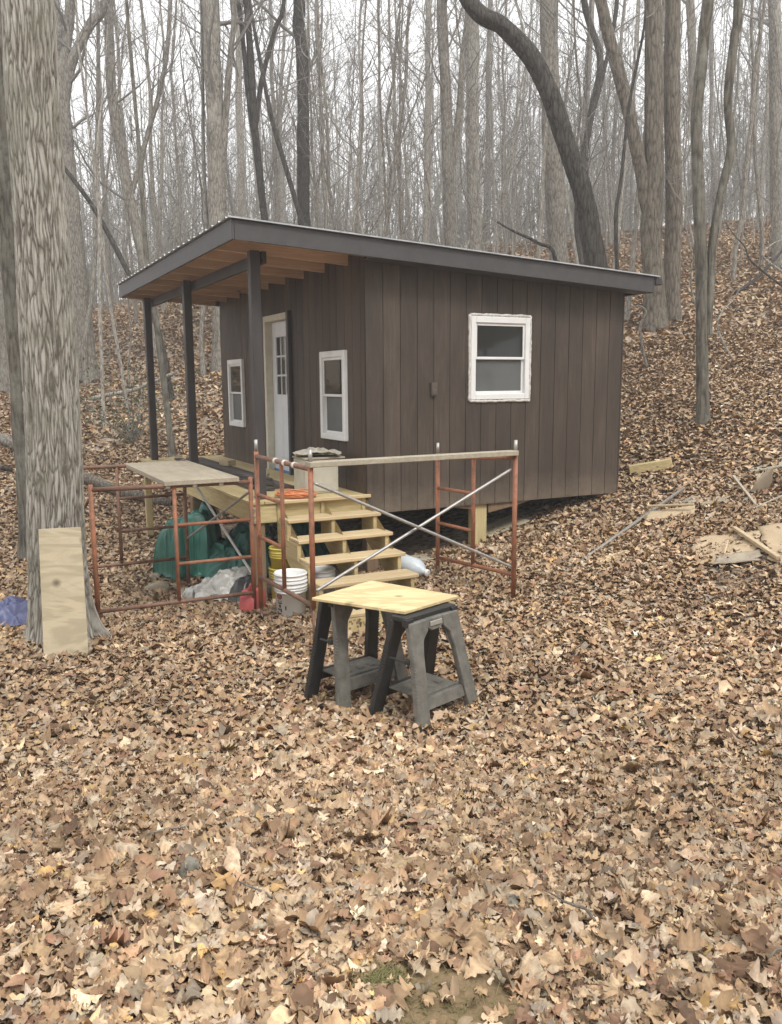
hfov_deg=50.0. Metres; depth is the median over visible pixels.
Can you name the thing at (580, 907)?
twig
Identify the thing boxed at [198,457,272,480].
trim board
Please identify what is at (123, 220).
bare tree
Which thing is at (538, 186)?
bare tree
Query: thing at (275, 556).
bucket
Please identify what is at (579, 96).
bare tree
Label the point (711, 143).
bare tree
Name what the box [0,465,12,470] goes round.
fallen branch
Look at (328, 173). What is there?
bare tree
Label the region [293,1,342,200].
bare tree
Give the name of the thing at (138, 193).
bare tree
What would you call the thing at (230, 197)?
bare tree
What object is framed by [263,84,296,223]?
bare tree
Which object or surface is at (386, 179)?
bare tree
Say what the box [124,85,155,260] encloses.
bare tree
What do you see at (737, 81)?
bare tree
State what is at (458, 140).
bare tree
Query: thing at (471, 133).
bare tree
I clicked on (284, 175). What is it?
bare tree
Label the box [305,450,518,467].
rail board
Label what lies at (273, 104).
bare tree
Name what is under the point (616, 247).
bare tree
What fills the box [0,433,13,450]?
fallen log
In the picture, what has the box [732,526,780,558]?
batten
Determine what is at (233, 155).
bare tree
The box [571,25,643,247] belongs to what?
bare tree
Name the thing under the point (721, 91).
bare tree
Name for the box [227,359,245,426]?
window
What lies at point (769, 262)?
brush
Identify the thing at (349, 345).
cabin
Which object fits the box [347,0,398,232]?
bare tree
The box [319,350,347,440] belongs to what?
window
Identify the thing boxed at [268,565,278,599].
bucket
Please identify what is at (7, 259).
bare tree
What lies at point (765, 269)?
fallen branch
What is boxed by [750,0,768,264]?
bare tree
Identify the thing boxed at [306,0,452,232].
bare tree
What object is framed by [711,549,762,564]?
grey sheet
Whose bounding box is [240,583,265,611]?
gas can
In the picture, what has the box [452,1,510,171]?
bare tree
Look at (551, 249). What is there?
bent sapling
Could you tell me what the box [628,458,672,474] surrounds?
lumber board
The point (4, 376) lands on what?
bare tree
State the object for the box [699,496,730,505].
shingle
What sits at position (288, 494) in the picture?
extension cord
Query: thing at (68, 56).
bare tree
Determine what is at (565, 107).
bare tree
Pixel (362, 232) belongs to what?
bare tree
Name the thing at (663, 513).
scrap board
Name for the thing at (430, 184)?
bare tree
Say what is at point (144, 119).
bare tree
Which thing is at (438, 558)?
scaffold
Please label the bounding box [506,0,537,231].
bare tree
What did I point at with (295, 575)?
bucket
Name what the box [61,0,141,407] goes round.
bare tree
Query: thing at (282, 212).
bare tree
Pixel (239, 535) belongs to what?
green tarp
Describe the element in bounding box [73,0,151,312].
bare tree
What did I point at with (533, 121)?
bare tree
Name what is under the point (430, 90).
bare tree
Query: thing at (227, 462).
wood block
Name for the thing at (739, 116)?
bare tree
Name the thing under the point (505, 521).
loose board
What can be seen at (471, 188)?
bare tree
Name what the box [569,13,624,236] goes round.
bare tree
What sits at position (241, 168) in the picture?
bare tree
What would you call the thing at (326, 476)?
storage box
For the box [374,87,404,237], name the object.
bare tree
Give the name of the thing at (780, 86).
bare tree
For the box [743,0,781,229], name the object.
bare tree
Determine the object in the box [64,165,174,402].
bare tree
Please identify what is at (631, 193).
bare tree
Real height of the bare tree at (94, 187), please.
17.664 m
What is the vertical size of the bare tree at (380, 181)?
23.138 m
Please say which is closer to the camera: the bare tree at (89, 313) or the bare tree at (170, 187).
the bare tree at (89, 313)
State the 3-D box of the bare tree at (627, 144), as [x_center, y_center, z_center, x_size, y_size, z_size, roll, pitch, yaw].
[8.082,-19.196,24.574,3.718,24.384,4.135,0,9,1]
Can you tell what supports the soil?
on the ground
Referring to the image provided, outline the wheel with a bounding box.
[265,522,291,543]
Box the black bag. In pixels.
[228,575,250,602]
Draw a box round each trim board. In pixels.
[174,458,253,483]
[186,457,253,480]
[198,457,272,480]
[238,484,253,489]
[253,484,274,490]
[266,480,273,485]
[272,480,293,488]
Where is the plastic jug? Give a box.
[401,554,429,576]
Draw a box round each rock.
[144,580,183,592]
[146,573,162,582]
[177,856,200,877]
[496,894,519,913]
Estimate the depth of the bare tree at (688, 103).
17.37 m
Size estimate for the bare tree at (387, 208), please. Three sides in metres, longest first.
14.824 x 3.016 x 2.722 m
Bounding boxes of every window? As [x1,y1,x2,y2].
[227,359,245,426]
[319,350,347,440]
[468,313,531,402]
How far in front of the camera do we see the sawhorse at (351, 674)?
5.70 m
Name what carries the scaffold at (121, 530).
on the ground
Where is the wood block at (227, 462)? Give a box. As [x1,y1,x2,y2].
[219,459,235,465]
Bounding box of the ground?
[0,225,781,1023]
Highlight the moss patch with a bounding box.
[317,954,547,1023]
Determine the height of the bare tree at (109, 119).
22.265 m
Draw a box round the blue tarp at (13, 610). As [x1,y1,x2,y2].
[0,596,27,626]
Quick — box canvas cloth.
[293,447,341,455]
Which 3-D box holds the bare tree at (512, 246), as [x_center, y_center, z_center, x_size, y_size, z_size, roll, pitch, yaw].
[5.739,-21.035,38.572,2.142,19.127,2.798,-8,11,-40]
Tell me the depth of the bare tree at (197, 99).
46.69 m
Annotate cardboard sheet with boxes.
[691,530,761,564]
[758,523,781,562]
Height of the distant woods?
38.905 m
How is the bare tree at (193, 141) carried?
on the ground
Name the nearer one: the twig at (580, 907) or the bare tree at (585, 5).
the twig at (580, 907)
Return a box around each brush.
[627,305,647,368]
[716,286,740,359]
[725,222,781,286]
[761,239,781,271]
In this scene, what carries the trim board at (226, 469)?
on the trim board at (240, 477)
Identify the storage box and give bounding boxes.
[292,454,344,492]
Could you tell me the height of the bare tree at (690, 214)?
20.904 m
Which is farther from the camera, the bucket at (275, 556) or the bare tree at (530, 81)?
the bare tree at (530, 81)
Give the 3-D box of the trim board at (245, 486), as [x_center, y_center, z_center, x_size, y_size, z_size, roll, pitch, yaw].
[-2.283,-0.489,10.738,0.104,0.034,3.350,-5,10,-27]
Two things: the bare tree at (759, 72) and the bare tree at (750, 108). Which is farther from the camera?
the bare tree at (759, 72)
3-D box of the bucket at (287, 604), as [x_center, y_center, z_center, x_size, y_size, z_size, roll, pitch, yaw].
[-0.933,0.810,7.805,0.328,0.370,0.341,0,9,0]
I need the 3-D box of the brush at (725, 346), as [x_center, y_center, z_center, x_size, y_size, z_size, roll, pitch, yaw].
[6.286,-3.471,15.502,0.541,1.420,0.210,-5,10,-29]
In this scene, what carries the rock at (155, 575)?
on the ground
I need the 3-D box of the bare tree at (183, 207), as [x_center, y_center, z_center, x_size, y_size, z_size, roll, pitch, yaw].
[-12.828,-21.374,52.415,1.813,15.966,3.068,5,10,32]
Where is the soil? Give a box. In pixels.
[315,952,584,1023]
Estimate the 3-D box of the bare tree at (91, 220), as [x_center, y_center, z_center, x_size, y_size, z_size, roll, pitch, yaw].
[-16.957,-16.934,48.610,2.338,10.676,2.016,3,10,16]
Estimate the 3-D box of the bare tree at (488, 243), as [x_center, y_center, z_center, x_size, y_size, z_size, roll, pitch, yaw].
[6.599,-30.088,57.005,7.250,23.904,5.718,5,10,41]
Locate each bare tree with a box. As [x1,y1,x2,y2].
[0,0,26,560]
[0,269,9,394]
[54,0,126,383]
[55,0,174,385]
[59,67,124,246]
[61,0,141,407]
[61,0,225,359]
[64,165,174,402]
[66,0,193,386]
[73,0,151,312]
[73,0,196,321]
[75,100,94,213]
[77,0,130,304]
[80,6,139,229]
[80,97,144,368]
[80,130,120,306]
[85,122,115,300]
[86,0,126,428]
[86,96,121,262]
[87,0,189,310]
[88,0,166,309]
[102,0,176,456]
[102,122,137,307]
[115,3,161,259]
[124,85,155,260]
[128,4,167,259]
[129,0,189,252]
[130,0,284,217]
[143,0,200,312]
[146,68,200,248]
[147,99,188,252]
[152,11,226,240]
[157,0,256,376]
[159,34,201,241]
[161,0,245,228]
[161,0,248,247]
[165,7,271,177]
[169,0,231,215]
[175,0,244,215]
[180,0,271,372]
[196,1,242,172]
[200,0,348,222]
[206,83,252,216]
[219,0,270,218]
[219,4,258,215]
[223,0,301,220]
[223,0,383,226]
[223,1,314,220]
[224,0,370,225]
[227,67,254,216]
[233,14,253,216]
[235,0,335,221]
[247,56,295,223]
[254,0,329,226]
[255,0,297,223]
[256,21,296,221]
[258,5,342,224]
[259,0,383,233]
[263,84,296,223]
[266,77,293,189]
[267,0,316,220]
[268,0,347,209]
[270,0,330,227]
[274,21,341,219]
[278,0,398,229]
[280,0,361,228]
[285,82,322,221]
[289,130,296,222]
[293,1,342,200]
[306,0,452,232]
[309,0,395,232]
[310,0,367,230]
[314,71,348,228]
[324,56,364,212]
[330,0,488,194]
[337,0,428,236]
[338,0,429,236]
[340,1,373,231]
[345,52,388,234]
[346,47,390,235]
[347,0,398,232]
[353,0,458,242]
[362,0,436,240]
[371,134,392,223]
[372,0,452,239]
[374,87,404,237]
[376,0,477,244]
[382,0,460,178]
[391,0,464,242]
[412,0,514,248]
[415,0,533,250]
[419,0,504,246]
[420,0,457,242]
[430,0,521,246]
[430,4,481,250]
[438,20,466,231]
[450,0,530,245]
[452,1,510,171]
[458,0,539,253]
[459,0,609,268]
[460,48,514,247]
[478,0,562,252]
[479,0,517,252]
[479,0,528,243]
[479,2,533,250]
[481,0,512,250]
[481,0,530,254]
[482,0,606,174]
[486,1,538,254]
[493,87,512,247]
[498,0,540,248]
[498,25,544,222]
[503,0,610,258]
[505,18,535,243]
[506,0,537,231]
[509,3,538,241]
[513,0,570,242]
[514,0,632,263]
[514,67,541,205]
[516,0,642,189]
[524,1,543,252]
[525,0,604,113]
[530,28,571,210]
[540,0,568,262]
[558,0,643,264]
[559,0,594,247]
[560,0,644,249]
[563,67,602,207]
[565,0,643,232]
[568,0,623,244]
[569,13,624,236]
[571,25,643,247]
[592,2,643,254]
[592,35,616,233]
[593,0,661,269]
[594,0,670,332]
[606,3,726,118]
[607,0,642,244]
[607,0,681,268]
[608,4,643,205]
[610,0,716,228]
[616,30,663,257]
[624,0,717,319]
[626,0,741,244]
[662,0,730,218]
[663,0,682,322]
[664,0,720,308]
[681,0,696,258]
[681,0,713,193]
[681,4,745,224]
[691,0,742,427]
[697,0,748,224]
[703,44,742,185]
[707,1,761,180]
[707,1,763,215]
[708,0,732,214]
[709,0,763,236]
[713,0,768,231]
[714,0,781,271]
[718,1,781,240]
[722,0,777,282]
[726,0,768,259]
[727,0,781,269]
[735,16,781,222]
[741,5,767,216]
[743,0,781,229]
[743,19,781,224]
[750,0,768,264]
[757,83,767,176]
[760,2,768,93]
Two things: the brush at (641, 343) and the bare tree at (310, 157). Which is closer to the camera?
the brush at (641, 343)
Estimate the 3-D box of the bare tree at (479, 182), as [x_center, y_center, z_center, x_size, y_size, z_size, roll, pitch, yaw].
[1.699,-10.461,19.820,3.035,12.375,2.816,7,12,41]
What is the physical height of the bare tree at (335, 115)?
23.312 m
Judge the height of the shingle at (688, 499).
0.111 m
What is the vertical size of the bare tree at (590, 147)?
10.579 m
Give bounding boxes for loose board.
[410,554,433,560]
[486,515,529,536]
[748,462,781,471]
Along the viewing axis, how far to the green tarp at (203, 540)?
9.98 m
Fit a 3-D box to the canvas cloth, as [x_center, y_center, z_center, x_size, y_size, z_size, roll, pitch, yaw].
[-0.799,-0.658,9.020,0.539,0.095,0.375,0,9,0]
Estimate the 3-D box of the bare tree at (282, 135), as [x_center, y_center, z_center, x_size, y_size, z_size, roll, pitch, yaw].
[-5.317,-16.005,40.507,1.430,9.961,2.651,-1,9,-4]
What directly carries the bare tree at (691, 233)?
on the ground
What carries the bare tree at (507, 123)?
on the ground
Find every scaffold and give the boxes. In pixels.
[83,459,190,586]
[88,477,256,619]
[254,440,315,655]
[435,440,517,598]
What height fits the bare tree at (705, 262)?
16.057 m
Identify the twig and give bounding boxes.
[146,816,225,835]
[237,881,286,898]
[544,890,596,921]
[749,948,781,962]
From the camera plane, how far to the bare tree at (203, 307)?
23.03 m
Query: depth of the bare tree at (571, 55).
25.10 m
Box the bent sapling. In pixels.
[497,221,557,260]
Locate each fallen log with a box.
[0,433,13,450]
[83,471,172,505]
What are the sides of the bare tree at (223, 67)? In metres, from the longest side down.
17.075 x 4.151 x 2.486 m
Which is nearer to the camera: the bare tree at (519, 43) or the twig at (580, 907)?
the twig at (580, 907)
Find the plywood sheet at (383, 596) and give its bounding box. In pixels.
[312,580,458,613]
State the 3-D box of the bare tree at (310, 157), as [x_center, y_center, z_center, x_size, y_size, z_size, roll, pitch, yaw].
[-3.368,-13.463,31.753,2.488,9.877,2.948,1,9,8]
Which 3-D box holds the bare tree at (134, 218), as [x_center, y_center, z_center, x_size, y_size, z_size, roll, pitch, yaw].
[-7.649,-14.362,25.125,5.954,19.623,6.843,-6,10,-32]
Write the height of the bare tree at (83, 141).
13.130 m
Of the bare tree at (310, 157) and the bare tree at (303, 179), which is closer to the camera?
the bare tree at (303, 179)
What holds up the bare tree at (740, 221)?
on the ground
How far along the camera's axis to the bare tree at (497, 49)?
53.68 m
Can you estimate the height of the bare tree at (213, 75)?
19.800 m
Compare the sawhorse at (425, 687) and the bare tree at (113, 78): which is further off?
the bare tree at (113, 78)
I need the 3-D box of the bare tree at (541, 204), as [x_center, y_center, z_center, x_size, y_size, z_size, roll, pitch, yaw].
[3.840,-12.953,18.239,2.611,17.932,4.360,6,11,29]
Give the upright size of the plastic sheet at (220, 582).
0.360 m
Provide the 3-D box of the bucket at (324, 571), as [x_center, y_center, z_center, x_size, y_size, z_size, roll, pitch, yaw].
[-0.695,0.731,8.147,0.328,0.370,0.341,0,9,0]
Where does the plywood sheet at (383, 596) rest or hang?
on the sawhorse at (351, 674)
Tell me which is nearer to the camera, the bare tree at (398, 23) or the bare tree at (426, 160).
the bare tree at (398, 23)
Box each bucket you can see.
[268,545,290,569]
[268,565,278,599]
[273,568,306,583]
[273,579,307,616]
[315,565,335,593]
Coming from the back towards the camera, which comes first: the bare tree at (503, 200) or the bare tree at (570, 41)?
the bare tree at (570, 41)
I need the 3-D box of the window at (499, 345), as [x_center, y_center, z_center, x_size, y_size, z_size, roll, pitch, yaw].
[1.217,-1.725,9.406,0.858,0.983,0.075,-5,10,-27]
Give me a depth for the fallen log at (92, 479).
15.71 m
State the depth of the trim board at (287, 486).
9.33 m
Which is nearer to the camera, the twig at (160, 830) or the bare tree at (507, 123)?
the twig at (160, 830)
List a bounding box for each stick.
[732,475,757,505]
[753,495,781,508]
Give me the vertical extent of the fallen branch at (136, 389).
0.785 m
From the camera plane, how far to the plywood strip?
6.59 m
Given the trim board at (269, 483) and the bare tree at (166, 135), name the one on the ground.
the bare tree at (166, 135)
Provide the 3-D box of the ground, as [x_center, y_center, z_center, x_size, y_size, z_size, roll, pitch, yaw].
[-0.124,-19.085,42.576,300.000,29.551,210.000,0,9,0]
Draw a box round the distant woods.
[70,0,781,311]
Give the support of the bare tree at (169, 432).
on the ground
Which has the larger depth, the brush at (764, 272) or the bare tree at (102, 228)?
the bare tree at (102, 228)
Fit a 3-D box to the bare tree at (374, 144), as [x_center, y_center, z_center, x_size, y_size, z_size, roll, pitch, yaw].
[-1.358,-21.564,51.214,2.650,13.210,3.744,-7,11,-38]
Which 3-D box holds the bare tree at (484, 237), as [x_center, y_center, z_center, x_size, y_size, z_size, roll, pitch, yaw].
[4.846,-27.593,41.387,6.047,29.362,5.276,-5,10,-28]
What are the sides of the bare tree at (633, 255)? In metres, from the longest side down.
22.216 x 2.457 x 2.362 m
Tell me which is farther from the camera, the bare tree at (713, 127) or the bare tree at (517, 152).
the bare tree at (517, 152)
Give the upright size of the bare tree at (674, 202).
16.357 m
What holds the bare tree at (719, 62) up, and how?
on the ground
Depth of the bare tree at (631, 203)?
51.77 m
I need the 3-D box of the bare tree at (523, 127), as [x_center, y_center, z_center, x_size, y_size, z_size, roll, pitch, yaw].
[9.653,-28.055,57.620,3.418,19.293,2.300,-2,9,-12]
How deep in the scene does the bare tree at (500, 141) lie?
46.48 m
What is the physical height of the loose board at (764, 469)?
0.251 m
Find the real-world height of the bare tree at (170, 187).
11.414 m
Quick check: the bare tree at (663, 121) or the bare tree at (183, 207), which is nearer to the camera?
the bare tree at (663, 121)
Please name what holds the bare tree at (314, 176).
on the ground
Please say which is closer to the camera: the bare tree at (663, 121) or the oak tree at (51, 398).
the oak tree at (51, 398)
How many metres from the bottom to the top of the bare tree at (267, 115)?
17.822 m
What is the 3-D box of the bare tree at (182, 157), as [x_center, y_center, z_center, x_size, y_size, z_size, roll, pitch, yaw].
[-8.558,-14.626,34.311,2.691,11.768,2.893,5,11,33]
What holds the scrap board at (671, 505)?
on the scrap board at (663, 513)
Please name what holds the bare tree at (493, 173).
on the ground
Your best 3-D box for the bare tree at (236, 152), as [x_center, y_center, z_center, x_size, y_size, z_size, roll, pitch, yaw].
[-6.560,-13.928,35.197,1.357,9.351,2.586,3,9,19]
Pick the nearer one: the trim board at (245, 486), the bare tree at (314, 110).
the trim board at (245, 486)
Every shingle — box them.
[671,496,699,503]
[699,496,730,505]
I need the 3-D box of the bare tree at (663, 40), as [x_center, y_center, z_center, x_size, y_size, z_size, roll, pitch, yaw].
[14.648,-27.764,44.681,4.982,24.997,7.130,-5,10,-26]
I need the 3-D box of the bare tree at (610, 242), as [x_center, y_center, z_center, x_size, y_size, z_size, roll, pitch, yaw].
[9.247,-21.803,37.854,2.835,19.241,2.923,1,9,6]
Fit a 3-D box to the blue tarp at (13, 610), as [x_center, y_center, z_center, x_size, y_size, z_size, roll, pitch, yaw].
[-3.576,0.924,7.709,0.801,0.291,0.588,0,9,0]
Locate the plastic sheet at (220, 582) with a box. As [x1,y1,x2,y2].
[174,566,270,601]
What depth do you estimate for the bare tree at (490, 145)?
56.77 m
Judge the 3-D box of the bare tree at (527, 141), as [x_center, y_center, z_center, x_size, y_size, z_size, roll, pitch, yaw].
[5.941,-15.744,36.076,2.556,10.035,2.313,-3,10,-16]
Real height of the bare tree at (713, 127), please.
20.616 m
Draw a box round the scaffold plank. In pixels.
[125,460,238,485]
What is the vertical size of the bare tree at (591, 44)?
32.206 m
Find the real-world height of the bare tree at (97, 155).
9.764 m
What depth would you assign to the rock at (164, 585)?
9.49 m
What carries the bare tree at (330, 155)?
on the ground
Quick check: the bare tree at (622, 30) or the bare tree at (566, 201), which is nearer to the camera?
the bare tree at (566, 201)
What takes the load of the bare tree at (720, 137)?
on the ground
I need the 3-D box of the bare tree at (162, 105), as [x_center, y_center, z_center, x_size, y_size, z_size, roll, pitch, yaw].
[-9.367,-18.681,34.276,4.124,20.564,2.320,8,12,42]
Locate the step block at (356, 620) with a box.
[348,608,382,632]
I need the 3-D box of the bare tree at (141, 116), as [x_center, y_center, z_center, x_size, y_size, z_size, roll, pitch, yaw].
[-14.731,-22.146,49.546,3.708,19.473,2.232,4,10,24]
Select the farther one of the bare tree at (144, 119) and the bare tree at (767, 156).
the bare tree at (144, 119)
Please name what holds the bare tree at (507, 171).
on the ground
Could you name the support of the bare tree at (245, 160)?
on the ground
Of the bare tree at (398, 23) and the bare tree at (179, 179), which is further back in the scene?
the bare tree at (179, 179)
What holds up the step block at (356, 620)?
on the ground
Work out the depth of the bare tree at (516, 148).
35.22 m
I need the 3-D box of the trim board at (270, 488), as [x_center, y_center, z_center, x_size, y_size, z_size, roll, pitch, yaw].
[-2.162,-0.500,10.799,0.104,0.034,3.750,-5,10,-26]
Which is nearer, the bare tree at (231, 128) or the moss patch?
the moss patch
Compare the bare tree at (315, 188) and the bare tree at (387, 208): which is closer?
the bare tree at (387, 208)
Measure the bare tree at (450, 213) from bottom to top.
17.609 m
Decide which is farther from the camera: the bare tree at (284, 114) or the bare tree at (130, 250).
the bare tree at (284, 114)
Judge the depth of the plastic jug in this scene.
8.54 m
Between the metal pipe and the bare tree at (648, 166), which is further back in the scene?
the bare tree at (648, 166)
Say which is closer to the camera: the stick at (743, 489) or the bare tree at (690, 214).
the stick at (743, 489)
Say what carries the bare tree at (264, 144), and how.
on the ground
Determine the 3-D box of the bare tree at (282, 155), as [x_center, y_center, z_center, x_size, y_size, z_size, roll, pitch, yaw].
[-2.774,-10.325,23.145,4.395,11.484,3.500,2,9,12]
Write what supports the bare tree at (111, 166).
on the ground
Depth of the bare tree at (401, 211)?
23.20 m
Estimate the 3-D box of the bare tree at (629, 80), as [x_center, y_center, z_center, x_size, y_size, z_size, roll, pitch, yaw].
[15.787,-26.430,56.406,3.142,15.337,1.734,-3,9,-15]
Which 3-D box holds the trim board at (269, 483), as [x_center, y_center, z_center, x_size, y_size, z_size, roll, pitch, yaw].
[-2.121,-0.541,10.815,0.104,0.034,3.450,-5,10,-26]
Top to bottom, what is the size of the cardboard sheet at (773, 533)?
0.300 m
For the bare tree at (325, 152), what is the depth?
35.35 m
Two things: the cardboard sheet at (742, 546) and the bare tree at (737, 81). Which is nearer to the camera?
the cardboard sheet at (742, 546)
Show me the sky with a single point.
(145, 2)
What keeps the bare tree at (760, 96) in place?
on the ground
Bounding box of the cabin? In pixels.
[116,215,661,612]
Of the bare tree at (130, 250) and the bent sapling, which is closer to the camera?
the bent sapling
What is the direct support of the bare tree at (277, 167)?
on the ground
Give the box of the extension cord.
[275,489,316,498]
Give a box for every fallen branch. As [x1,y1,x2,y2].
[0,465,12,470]
[91,370,178,400]
[734,249,781,294]
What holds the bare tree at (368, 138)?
on the ground
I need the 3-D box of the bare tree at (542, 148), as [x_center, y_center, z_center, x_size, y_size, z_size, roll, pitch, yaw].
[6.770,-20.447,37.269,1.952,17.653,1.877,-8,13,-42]
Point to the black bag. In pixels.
(240, 584)
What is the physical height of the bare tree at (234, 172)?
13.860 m
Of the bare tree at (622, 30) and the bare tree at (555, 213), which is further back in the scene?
the bare tree at (622, 30)
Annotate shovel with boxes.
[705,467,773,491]
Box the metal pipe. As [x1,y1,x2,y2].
[566,487,684,573]
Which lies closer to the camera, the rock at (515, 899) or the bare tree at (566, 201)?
the rock at (515, 899)
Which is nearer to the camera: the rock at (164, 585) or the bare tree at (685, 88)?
the rock at (164, 585)
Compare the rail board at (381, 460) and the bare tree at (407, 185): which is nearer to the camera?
the rail board at (381, 460)
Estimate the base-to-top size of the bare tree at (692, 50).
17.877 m
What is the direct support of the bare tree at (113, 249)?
on the ground
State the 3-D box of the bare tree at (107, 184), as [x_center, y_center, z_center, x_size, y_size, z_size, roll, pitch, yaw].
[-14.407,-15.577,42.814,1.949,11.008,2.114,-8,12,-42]
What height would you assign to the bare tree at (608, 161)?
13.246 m
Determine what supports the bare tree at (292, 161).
on the ground
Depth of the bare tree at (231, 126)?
42.55 m
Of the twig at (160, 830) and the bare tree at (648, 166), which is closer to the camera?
the twig at (160, 830)
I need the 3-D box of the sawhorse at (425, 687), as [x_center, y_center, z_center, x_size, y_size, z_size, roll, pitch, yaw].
[0.211,0.950,5.294,0.461,0.689,0.579,8,12,44]
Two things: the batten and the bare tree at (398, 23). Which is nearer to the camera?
the batten
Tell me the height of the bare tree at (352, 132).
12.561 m
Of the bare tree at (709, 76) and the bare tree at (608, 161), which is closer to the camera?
the bare tree at (709, 76)
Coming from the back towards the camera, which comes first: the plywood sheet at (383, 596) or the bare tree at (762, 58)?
the bare tree at (762, 58)
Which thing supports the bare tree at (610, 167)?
on the ground
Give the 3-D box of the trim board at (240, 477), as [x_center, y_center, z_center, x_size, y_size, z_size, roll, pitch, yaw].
[-2.368,-0.563,10.966,0.104,0.034,3.450,-5,10,-27]
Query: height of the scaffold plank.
0.045 m
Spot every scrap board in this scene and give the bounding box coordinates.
[598,550,630,561]
[646,505,694,519]
[648,503,694,506]
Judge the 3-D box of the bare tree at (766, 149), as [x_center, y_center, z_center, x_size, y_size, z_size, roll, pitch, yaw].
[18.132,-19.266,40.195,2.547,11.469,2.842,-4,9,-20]
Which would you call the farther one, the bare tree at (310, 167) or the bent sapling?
the bare tree at (310, 167)
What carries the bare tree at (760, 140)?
on the ground
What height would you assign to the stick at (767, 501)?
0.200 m
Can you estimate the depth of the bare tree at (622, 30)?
40.07 m
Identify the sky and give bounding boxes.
[60,0,781,300]
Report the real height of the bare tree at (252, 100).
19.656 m
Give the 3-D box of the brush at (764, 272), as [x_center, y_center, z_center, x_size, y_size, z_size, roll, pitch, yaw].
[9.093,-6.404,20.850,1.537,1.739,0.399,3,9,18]
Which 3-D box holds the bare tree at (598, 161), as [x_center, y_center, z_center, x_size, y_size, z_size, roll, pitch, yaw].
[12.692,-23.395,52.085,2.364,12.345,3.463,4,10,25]
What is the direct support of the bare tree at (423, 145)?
on the ground
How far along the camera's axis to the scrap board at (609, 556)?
8.09 m
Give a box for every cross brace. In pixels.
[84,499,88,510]
[187,487,250,573]
[313,468,511,591]
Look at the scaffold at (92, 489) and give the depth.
7.65 m
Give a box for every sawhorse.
[304,602,407,715]
[369,602,478,732]
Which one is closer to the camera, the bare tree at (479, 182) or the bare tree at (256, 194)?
the bare tree at (479, 182)
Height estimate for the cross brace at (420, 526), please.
0.886 m
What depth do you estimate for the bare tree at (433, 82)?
49.91 m
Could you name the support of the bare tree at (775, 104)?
on the ground
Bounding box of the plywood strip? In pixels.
[38,527,88,656]
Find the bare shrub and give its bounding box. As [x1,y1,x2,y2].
[79,347,212,443]
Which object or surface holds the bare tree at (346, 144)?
on the ground
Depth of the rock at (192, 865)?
2.99 m
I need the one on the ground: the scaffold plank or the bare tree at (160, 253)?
the bare tree at (160, 253)
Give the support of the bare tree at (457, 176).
on the ground
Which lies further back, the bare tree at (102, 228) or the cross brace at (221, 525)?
the bare tree at (102, 228)
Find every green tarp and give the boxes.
[153,501,221,580]
[202,521,329,577]
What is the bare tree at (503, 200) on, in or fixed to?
on the ground
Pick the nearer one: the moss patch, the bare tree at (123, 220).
the moss patch
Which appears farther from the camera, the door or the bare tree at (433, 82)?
the bare tree at (433, 82)
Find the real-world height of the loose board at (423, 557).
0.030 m
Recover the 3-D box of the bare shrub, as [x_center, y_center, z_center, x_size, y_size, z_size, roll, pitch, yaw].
[-5.817,-2.468,18.507,2.429,2.239,3.343,5,11,33]
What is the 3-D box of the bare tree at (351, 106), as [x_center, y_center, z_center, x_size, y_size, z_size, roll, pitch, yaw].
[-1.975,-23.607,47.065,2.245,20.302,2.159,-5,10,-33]
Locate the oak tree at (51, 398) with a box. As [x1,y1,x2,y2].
[1,0,110,645]
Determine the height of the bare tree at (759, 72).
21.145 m
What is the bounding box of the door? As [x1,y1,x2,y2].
[272,320,288,472]

